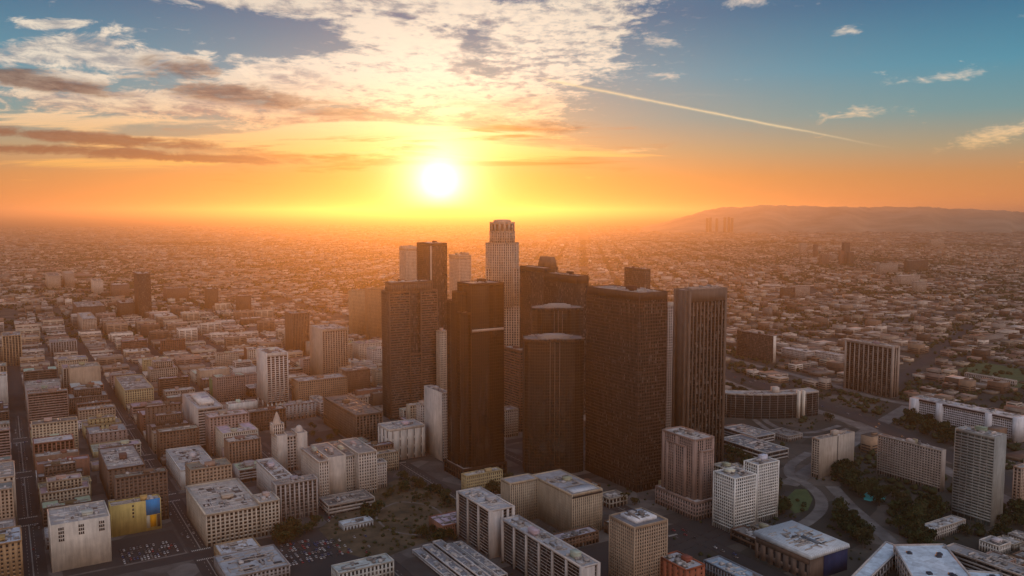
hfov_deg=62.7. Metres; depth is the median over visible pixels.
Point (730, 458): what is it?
tree
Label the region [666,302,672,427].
office tower
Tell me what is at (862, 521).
tree
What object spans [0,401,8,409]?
city block building
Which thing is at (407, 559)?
pavement
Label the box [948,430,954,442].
tree
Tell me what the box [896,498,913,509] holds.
tree
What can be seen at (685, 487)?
apartment tower
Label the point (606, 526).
city block building
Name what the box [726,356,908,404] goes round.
freeway
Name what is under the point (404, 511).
park grass
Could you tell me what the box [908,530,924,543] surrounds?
tree
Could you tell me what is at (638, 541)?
apartment tower
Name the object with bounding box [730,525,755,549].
podium building
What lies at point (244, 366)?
city block building
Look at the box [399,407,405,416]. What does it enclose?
city block building
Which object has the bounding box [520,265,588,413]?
office tower
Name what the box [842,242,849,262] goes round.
block
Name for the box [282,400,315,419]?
city block building
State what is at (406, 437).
white block
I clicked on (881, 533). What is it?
road
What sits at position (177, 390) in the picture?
city block building
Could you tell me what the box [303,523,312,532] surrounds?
tree
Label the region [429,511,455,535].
city block building
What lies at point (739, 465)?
building
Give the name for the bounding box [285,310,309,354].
office tower
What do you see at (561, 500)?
apartment building
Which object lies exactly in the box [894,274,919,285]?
block
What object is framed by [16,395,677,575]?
road markings
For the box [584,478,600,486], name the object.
podium building
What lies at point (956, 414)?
government building
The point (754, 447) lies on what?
museum roof
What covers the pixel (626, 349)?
office tower
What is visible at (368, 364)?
city block building
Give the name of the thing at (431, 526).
tree
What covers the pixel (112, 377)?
city block building
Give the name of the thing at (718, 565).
office deck
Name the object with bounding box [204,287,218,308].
block
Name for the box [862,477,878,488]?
tree
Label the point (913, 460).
apartment slab
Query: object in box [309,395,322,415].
white block
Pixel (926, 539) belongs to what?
tree
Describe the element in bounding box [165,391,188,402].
city block building
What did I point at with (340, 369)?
city block building
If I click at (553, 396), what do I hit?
glass tower
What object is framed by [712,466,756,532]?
apartment tower
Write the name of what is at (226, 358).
city block building
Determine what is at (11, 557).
brick building
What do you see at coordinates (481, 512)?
apartment slab
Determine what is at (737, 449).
tree
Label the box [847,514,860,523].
tree
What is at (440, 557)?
terraced garage
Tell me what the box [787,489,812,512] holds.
lawn
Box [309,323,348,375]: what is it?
office tower
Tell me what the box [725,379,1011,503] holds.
freeway
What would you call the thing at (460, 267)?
office tower
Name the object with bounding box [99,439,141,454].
city block building
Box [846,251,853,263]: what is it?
block
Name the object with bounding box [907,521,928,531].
tree
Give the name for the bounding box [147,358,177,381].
city block building
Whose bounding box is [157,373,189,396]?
city block building
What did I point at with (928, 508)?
tree
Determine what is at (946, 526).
courthouse wing
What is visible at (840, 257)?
block
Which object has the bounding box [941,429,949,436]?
tree
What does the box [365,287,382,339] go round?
office tower
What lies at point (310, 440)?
car park
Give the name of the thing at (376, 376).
city block building
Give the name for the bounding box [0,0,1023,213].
sky
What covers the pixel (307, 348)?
city block building
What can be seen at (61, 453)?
city block building
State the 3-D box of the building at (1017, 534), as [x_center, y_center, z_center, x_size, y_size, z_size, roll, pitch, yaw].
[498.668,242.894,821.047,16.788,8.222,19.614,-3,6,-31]
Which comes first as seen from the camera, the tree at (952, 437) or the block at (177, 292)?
the tree at (952, 437)
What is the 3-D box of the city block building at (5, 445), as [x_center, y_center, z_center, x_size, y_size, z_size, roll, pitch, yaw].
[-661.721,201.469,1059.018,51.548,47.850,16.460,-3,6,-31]
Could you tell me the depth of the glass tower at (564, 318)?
1128.09 m
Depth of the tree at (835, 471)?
1004.73 m
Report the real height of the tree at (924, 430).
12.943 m
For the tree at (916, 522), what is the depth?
831.82 m
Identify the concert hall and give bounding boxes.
[753,520,849,575]
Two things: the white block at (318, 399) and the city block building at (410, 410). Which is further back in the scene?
the white block at (318, 399)
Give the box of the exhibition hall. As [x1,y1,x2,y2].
[893,543,970,575]
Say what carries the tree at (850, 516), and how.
on the ground at (876, 512)
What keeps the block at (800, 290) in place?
on the ground at (876, 512)
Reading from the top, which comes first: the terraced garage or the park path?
the park path
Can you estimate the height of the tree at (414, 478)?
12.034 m
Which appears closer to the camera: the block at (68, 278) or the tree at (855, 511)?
the tree at (855, 511)
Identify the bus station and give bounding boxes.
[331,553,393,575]
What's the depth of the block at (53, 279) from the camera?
3492.91 m
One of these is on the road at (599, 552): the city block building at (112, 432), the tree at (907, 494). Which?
the city block building at (112, 432)
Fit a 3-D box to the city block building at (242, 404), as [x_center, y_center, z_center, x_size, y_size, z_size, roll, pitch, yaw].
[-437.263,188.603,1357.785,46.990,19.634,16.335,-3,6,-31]
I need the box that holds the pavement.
[0,312,691,575]
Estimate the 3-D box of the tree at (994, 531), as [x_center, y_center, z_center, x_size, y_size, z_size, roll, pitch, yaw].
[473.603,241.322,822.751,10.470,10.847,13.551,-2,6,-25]
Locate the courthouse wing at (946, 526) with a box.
[925,515,965,539]
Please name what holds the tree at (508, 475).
on the pavement
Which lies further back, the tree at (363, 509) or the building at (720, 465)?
the building at (720, 465)
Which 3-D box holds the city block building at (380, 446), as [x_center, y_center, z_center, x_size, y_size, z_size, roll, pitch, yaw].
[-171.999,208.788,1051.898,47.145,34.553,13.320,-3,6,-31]
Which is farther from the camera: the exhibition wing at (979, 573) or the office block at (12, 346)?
the office block at (12, 346)
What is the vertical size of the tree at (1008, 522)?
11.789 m
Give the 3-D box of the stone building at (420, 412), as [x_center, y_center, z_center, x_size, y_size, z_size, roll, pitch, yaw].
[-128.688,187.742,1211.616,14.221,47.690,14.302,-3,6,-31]
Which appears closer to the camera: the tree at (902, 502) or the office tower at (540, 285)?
the tree at (902, 502)
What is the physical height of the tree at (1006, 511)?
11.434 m
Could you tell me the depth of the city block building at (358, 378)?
1474.10 m
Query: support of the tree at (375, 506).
on the park grass at (404, 511)
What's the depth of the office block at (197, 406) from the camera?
1163.29 m
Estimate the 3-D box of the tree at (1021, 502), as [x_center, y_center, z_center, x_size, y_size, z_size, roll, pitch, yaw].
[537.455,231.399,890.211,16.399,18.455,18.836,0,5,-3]
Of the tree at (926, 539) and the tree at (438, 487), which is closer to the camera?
the tree at (926, 539)
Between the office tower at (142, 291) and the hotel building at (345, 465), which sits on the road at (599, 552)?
the hotel building at (345, 465)
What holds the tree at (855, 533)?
on the ground at (876, 512)
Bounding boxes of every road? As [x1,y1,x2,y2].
[7,318,801,575]
[602,509,788,575]
[668,491,791,551]
[782,405,908,485]
[783,452,827,526]
[825,486,900,543]
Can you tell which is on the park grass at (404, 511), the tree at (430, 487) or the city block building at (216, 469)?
the tree at (430, 487)
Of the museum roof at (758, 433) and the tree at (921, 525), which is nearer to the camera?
the tree at (921, 525)
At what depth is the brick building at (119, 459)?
965.73 m
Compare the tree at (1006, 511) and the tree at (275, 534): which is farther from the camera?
the tree at (1006, 511)
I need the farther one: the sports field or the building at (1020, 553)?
the sports field
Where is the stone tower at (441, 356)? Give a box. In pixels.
[436,328,446,389]
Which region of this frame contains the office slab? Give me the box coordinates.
[736,330,776,361]
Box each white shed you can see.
[781,347,814,360]
[813,350,843,361]
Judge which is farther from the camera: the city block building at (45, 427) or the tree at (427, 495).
the city block building at (45, 427)
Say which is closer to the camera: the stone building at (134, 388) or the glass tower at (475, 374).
the glass tower at (475, 374)
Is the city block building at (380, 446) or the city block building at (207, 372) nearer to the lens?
the city block building at (380, 446)
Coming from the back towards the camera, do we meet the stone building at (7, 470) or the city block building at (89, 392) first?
the city block building at (89, 392)
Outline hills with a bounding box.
[641,205,1023,232]
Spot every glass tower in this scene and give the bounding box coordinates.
[444,278,506,479]
[523,333,584,473]
[531,303,583,336]
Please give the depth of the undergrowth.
883.43 m
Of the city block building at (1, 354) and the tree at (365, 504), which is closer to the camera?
the tree at (365, 504)
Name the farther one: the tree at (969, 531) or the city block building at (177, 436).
the city block building at (177, 436)
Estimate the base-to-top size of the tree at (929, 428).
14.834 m
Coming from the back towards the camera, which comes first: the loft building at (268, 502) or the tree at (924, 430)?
the tree at (924, 430)
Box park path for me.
[375,502,441,534]
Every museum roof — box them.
[724,424,774,441]
[724,434,788,459]
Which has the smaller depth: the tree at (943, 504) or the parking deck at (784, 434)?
the tree at (943, 504)
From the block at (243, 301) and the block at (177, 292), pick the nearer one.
the block at (243, 301)
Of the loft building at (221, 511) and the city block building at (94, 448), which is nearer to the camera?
the loft building at (221, 511)
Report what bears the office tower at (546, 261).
on the ground at (876, 512)
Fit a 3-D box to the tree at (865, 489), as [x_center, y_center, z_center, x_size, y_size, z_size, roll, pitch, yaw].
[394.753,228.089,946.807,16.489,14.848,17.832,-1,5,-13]
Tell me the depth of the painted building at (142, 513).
839.72 m
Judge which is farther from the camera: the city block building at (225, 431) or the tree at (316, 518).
the city block building at (225, 431)
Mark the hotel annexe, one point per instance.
(338, 503)
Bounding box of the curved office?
[724,386,818,418]
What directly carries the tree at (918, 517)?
on the ground at (876, 512)
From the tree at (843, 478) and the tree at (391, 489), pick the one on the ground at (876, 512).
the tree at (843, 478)
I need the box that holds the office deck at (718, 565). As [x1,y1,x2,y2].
[703,555,762,575]
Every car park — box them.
[62,530,184,575]
[258,530,361,575]
[265,433,342,447]
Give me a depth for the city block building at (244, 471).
1002.91 m
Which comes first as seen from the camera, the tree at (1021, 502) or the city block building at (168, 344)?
the tree at (1021, 502)
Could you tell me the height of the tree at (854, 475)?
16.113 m
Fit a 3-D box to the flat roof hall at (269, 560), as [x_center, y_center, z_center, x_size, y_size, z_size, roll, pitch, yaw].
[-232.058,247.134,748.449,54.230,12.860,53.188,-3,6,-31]
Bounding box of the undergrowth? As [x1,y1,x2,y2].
[331,381,958,574]
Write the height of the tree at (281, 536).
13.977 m
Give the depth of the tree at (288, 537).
811.75 m
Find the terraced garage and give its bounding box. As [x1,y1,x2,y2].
[412,539,507,575]
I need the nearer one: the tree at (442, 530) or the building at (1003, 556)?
the building at (1003, 556)
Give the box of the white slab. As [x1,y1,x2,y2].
[424,385,447,461]
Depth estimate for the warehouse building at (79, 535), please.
761.27 m
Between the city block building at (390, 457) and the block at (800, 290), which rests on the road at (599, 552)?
the city block building at (390, 457)
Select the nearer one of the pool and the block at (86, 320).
the pool
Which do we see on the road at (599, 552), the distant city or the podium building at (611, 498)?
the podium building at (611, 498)
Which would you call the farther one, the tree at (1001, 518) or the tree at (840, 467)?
the tree at (840, 467)
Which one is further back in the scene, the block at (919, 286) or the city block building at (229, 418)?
the block at (919, 286)
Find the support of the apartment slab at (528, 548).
on the road at (599, 552)
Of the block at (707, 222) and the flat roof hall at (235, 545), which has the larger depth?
the block at (707, 222)
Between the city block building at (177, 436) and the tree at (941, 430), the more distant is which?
the tree at (941, 430)
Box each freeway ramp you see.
[751,419,849,437]
[761,419,841,433]
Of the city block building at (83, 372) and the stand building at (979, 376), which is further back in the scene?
the stand building at (979, 376)
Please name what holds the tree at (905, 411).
on the ground at (876, 512)
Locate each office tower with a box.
[133,271,151,316]
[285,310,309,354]
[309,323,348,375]
[348,288,365,334]
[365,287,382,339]
[381,279,437,419]
[399,245,416,279]
[417,241,446,329]
[449,252,471,298]
[504,345,522,431]
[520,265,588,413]
[538,256,557,271]
[585,285,667,492]
[624,266,650,288]
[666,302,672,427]
[671,284,726,462]
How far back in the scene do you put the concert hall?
752.50 m
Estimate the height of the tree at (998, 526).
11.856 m
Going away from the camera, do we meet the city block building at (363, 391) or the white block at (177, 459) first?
the white block at (177, 459)
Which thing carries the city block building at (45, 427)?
on the road at (599, 552)
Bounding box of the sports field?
[957,362,1023,387]
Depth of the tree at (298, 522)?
838.90 m
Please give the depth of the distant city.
3628.19 m
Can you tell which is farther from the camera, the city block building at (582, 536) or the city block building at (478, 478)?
the city block building at (478, 478)
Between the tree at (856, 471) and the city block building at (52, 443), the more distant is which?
the city block building at (52, 443)
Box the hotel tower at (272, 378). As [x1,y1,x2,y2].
[256,347,288,406]
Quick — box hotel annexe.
[318,489,374,515]
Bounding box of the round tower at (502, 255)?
[485,219,519,346]
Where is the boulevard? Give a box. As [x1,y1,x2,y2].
[899,326,972,383]
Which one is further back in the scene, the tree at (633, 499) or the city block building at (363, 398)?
the city block building at (363, 398)
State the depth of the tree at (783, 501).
885.56 m
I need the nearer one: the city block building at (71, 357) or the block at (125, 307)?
the city block building at (71, 357)
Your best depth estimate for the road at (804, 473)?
1191.16 m
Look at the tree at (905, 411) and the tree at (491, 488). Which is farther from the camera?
the tree at (905, 411)
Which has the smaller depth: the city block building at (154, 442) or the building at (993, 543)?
the building at (993, 543)
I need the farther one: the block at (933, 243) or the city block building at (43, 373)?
the block at (933, 243)
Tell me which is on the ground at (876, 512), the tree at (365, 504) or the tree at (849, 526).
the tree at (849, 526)
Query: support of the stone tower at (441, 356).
on the road at (599, 552)
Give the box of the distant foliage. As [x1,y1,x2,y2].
[0,239,1023,543]
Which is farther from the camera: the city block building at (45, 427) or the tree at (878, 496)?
the city block building at (45, 427)
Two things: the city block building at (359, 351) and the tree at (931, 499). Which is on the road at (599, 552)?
the city block building at (359, 351)
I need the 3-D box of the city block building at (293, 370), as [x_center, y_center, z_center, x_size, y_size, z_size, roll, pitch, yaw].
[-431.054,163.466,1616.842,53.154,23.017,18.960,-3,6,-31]
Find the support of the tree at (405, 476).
on the park grass at (404, 511)
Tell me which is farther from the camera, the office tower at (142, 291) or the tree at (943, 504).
the office tower at (142, 291)
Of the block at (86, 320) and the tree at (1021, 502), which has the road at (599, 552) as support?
the block at (86, 320)
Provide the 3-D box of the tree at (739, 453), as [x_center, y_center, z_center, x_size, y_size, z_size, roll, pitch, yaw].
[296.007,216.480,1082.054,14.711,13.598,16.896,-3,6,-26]
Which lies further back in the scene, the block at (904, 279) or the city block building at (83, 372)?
the block at (904, 279)
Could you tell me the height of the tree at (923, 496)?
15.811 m
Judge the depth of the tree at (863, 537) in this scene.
801.85 m
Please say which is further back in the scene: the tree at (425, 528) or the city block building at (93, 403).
the city block building at (93, 403)
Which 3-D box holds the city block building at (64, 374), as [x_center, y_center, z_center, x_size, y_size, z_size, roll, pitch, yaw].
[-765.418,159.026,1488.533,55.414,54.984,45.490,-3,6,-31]
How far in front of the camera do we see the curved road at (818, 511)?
965.23 m
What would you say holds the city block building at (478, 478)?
on the road at (599, 552)
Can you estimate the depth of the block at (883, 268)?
4352.75 m
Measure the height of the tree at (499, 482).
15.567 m
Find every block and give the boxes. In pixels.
[1,331,22,365]
[45,272,60,288]
[62,271,74,287]
[72,301,105,316]
[77,312,96,329]
[91,278,103,293]
[110,283,129,296]
[116,300,135,317]
[163,286,188,300]
[165,445,211,489]
[182,391,222,447]
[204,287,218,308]
[236,294,251,310]
[256,457,291,492]
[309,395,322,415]
[378,419,424,459]
[706,218,708,231]
[709,218,711,231]
[715,218,717,231]
[723,217,725,231]
[727,217,729,231]
[780,286,795,297]
[790,285,809,296]
[798,243,806,253]
[813,244,817,256]
[819,254,828,264]
[829,253,836,260]
[838,251,843,264]
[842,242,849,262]
[843,339,899,397]
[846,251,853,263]
[876,263,897,273]
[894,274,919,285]
[904,259,927,270]
[912,280,926,291]
[928,239,943,246]
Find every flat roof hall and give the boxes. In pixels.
[213,537,259,555]
[213,544,289,575]
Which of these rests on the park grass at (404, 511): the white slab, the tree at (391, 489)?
the tree at (391, 489)
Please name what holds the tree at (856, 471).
on the ground at (876, 512)
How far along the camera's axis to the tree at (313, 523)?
845.27 m
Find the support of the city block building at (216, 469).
on the road at (599, 552)
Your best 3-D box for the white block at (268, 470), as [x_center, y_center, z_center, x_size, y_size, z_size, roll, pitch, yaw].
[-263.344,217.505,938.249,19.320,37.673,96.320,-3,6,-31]
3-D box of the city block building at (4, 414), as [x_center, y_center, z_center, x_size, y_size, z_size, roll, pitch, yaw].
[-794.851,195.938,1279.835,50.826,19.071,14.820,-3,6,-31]
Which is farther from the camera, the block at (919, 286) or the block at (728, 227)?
the block at (728, 227)
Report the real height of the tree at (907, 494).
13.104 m
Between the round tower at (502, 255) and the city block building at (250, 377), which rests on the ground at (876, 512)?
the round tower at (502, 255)
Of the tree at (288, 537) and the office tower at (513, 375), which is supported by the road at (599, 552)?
the office tower at (513, 375)
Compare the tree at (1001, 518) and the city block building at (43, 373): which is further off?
the city block building at (43, 373)
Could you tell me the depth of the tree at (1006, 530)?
830.55 m
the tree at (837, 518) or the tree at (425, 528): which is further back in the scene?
the tree at (837, 518)
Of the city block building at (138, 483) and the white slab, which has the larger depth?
the white slab
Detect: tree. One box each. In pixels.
[270,524,282,535]
[272,529,283,543]
[275,531,289,543]
[279,522,289,531]
[282,530,294,542]
[283,516,297,525]
[283,519,295,529]
[289,526,299,534]
[291,519,302,527]
[293,527,302,537]
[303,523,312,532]
[305,521,316,530]
[309,515,323,523]
[359,507,370,516]
[360,502,370,508]
[360,508,375,515]
[371,500,382,514]
[383,492,389,498]
[386,487,394,495]
[396,470,406,476]
[398,480,408,490]
[401,473,409,479]
[405,475,417,484]
[414,527,423,537]
[415,477,423,486]
[416,525,428,536]
[421,530,431,537]
[422,492,430,500]
[425,483,435,492]
[428,524,434,532]
[431,532,442,539]
[433,484,443,494]
[435,527,445,539]
[440,488,451,495]
[442,495,449,502]
[446,497,455,506]
[446,527,453,536]
[449,533,457,539]
[485,483,497,491]
[488,478,500,491]
[503,471,513,477]
[630,497,639,504]
[724,444,732,449]
[724,454,736,462]
[725,447,735,454]
[733,447,743,453]
[736,450,744,458]
[739,457,750,464]
[778,495,792,508]
[778,498,787,513]
[827,413,834,421]
[830,468,839,477]
[831,460,844,470]
[831,504,847,512]
[831,506,847,515]
[831,512,844,528]
[832,462,845,472]
[832,496,846,504]
[836,470,848,475]
[836,501,849,508]
[837,521,851,533]
[840,473,852,485]
[840,511,856,524]
[842,458,857,469]
[846,468,862,476]
[846,471,861,480]
[846,524,859,539]
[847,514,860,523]
[848,528,860,539]
[849,509,858,514]
[851,484,867,496]
[851,527,861,540]
[855,484,870,494]
[856,518,875,528]
[857,527,874,539]
[858,532,871,547]
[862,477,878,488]
[862,525,874,540]
[872,486,888,497]
[872,491,885,505]
[882,484,889,495]
[888,485,897,497]
[890,499,904,514]
[891,515,906,531]
[892,418,901,424]
[895,491,911,499]
[896,498,908,508]
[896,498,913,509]
[902,408,912,415]
[904,416,910,424]
[905,510,924,520]
[905,519,925,526]
[907,504,923,510]
[907,514,923,523]
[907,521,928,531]
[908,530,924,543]
[909,417,918,425]
[910,525,928,541]
[911,501,926,510]
[913,499,930,506]
[914,412,923,419]
[915,494,930,503]
[916,499,932,511]
[918,535,933,543]
[921,413,933,419]
[921,426,928,434]
[923,528,936,539]
[924,419,934,428]
[924,424,933,434]
[925,514,934,521]
[926,494,935,507]
[928,509,943,518]
[930,499,944,513]
[932,495,949,512]
[937,421,949,427]
[937,427,949,433]
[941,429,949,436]
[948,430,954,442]
[949,435,954,444]
[957,523,968,533]
[961,527,973,535]
[970,522,983,528]
[976,525,985,532]
[988,528,1001,536]
[994,523,1005,531]
[997,514,1008,522]
[1002,528,1012,535]
[1003,507,1011,515]
[1003,516,1015,527]
[1006,499,1022,512]
[1009,503,1023,511]
[1009,512,1023,524]
[1012,498,1023,506]
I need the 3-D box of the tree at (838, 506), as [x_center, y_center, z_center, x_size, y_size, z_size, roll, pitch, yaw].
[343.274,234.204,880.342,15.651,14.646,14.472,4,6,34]
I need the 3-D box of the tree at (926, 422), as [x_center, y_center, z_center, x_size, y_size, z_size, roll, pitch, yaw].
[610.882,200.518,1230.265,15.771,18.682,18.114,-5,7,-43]
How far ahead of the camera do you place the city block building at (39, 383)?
1374.08 m
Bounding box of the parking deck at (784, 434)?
[768,427,802,441]
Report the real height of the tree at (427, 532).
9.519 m
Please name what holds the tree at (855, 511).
on the ground at (876, 512)
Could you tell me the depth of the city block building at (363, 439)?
1129.84 m
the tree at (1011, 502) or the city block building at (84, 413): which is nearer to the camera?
the tree at (1011, 502)
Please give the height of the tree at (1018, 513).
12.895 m
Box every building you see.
[0,345,2,360]
[0,362,6,371]
[0,373,8,402]
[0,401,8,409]
[0,410,9,420]
[0,420,9,427]
[0,427,10,455]
[0,455,11,461]
[0,460,17,525]
[0,480,14,520]
[0,518,15,527]
[0,525,23,575]
[23,366,57,396]
[24,378,60,410]
[26,385,59,417]
[27,388,68,422]
[31,416,78,451]
[32,433,74,469]
[34,448,78,475]
[36,454,89,487]
[37,460,83,490]
[37,475,91,502]
[39,473,89,515]
[41,494,91,528]
[44,527,48,549]
[47,500,111,572]
[49,338,76,355]
[57,355,86,359]
[57,357,87,375]
[61,361,95,393]
[68,362,100,383]
[68,384,107,414]
[69,380,103,393]
[76,399,111,415]
[77,404,115,419]
[78,416,116,430]
[82,413,120,438]
[86,423,127,448]
[90,440,119,457]
[90,460,98,471]
[98,444,145,499]
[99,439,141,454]
[108,494,161,536]
[109,370,135,386]
[113,467,168,519]
[114,374,153,409]
[121,338,146,354]
[130,400,162,419]
[137,410,139,430]
[139,410,145,435]
[142,356,167,370]
[145,401,181,442]
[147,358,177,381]
[147,424,149,445]
[149,410,188,449]
[151,430,156,453]
[156,424,199,461]
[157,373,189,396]
[160,338,184,354]
[163,386,194,400]
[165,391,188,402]
[185,457,231,503]
[185,478,260,546]
[190,369,196,383]
[196,366,229,387]
[200,377,210,390]
[204,408,249,455]
[209,377,212,396]
[212,372,245,402]
[215,351,238,365]
[215,422,257,457]
[222,445,261,457]
[224,434,261,472]
[225,399,257,409]
[229,359,255,374]
[232,460,256,482]
[244,345,266,359]
[244,372,256,383]
[246,383,255,396]
[246,405,285,430]
[247,347,259,358]
[252,491,279,536]
[270,412,307,470]
[271,474,317,521]
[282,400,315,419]
[288,367,302,373]
[291,373,347,400]
[300,357,309,374]
[301,437,376,500]
[305,341,309,355]
[323,394,382,441]
[325,436,369,443]
[338,365,365,373]
[342,367,370,392]
[348,343,352,357]
[351,360,376,374]
[352,339,381,360]
[354,395,367,403]
[355,387,381,395]
[366,346,381,364]
[368,441,393,450]
[370,391,382,405]
[371,368,381,386]
[377,448,398,470]
[377,458,386,487]
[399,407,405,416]
[406,400,423,419]
[416,401,423,423]
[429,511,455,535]
[461,467,502,491]
[501,469,602,531]
[504,405,517,436]
[553,525,598,547]
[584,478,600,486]
[602,490,626,508]
[604,519,608,533]
[660,550,704,575]
[714,461,738,470]
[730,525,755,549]
[732,462,742,468]
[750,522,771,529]
[909,395,1023,442]
[942,543,1023,575]
[964,372,1016,385]
[979,535,1010,553]
[986,551,1015,563]
[998,535,1023,550]
[1005,554,1023,565]
[1008,530,1023,540]
[1012,463,1023,509]
[1012,550,1023,558]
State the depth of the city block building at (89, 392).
1347.76 m
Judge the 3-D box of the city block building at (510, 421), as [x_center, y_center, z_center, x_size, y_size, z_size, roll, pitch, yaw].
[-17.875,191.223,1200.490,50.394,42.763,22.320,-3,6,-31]
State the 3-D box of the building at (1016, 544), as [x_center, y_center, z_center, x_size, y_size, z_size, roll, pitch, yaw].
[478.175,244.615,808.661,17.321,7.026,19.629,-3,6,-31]
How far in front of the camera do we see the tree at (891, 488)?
941.67 m
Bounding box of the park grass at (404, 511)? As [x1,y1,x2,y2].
[319,478,455,557]
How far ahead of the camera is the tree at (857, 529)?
820.09 m
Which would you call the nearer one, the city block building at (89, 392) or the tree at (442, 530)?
the tree at (442, 530)
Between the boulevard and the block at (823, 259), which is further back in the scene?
the block at (823, 259)
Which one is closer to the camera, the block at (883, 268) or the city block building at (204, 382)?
the city block building at (204, 382)
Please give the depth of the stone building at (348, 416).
1193.47 m
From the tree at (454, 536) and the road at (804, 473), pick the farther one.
the road at (804, 473)
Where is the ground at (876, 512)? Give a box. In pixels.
[0,214,1023,575]
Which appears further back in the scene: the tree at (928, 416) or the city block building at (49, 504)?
the tree at (928, 416)
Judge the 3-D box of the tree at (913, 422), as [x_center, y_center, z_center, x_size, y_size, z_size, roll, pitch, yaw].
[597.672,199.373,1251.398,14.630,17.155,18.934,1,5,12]
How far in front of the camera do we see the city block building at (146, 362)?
1648.50 m
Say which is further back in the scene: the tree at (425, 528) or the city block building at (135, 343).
the city block building at (135, 343)
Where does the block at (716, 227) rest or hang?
on the ground at (876, 512)
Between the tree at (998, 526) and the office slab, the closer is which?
the tree at (998, 526)
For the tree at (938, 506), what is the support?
on the ground at (876, 512)
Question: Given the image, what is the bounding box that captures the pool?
[864,492,885,500]
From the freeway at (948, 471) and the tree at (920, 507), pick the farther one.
the freeway at (948, 471)
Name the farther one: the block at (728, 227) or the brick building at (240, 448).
the block at (728, 227)
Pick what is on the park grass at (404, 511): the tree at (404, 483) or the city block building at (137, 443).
the tree at (404, 483)
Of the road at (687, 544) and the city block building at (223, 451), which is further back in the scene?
the city block building at (223, 451)
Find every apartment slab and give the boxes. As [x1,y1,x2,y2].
[456,486,514,558]
[501,515,600,575]
[811,429,854,478]
[876,434,945,491]
[951,425,1006,526]
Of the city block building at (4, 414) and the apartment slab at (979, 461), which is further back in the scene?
the city block building at (4, 414)
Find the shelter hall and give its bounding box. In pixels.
[338,516,372,530]
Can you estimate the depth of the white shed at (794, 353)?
1829.73 m
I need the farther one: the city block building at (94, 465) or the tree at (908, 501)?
the city block building at (94, 465)
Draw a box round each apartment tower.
[608,507,667,575]
[655,426,714,520]
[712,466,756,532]
[743,453,779,522]
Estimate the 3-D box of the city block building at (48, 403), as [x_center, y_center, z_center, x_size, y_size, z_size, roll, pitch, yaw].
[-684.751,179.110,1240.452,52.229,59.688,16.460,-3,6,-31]
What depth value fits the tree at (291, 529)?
826.63 m
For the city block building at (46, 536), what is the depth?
802.86 m
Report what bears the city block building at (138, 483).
on the road at (599, 552)
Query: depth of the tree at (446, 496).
921.48 m
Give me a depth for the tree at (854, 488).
946.52 m
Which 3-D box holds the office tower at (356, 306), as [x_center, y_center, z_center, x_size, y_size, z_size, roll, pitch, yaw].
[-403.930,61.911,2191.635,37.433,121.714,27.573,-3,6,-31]
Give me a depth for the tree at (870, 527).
820.78 m
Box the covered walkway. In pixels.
[851,541,894,575]
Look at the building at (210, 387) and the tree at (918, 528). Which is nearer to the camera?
the tree at (918, 528)
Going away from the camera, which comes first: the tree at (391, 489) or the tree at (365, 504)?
the tree at (365, 504)
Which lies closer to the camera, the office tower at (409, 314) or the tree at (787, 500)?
the tree at (787, 500)
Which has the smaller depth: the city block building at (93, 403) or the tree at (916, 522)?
the tree at (916, 522)
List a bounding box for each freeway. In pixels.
[725,370,1012,489]
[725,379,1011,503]
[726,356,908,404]
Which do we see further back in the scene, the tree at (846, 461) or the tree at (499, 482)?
the tree at (846, 461)
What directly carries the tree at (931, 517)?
on the ground at (876, 512)
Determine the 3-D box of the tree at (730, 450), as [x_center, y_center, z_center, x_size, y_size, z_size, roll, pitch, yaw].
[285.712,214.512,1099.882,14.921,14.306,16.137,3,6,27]
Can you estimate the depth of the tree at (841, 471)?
1001.24 m
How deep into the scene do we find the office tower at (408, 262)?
2100.59 m
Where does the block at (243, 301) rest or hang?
on the ground at (876, 512)
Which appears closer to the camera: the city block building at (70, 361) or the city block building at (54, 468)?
the city block building at (54, 468)
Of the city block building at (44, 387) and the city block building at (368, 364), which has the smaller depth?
the city block building at (44, 387)
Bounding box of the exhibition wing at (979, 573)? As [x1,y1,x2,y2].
[967,570,1002,575]
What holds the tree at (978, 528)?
on the ground at (876, 512)
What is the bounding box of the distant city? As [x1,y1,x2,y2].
[0,225,1023,549]
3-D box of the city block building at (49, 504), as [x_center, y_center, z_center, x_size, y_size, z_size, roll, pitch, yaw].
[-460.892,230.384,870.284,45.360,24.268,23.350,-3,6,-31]
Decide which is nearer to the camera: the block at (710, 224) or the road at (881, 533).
the road at (881, 533)
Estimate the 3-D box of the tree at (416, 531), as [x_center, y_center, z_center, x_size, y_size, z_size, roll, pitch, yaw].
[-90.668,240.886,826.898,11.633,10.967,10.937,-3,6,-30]
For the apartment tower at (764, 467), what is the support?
on the road at (599, 552)
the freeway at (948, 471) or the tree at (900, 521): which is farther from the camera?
the freeway at (948, 471)
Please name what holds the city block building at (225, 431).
on the road at (599, 552)
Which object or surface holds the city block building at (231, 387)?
on the road at (599, 552)

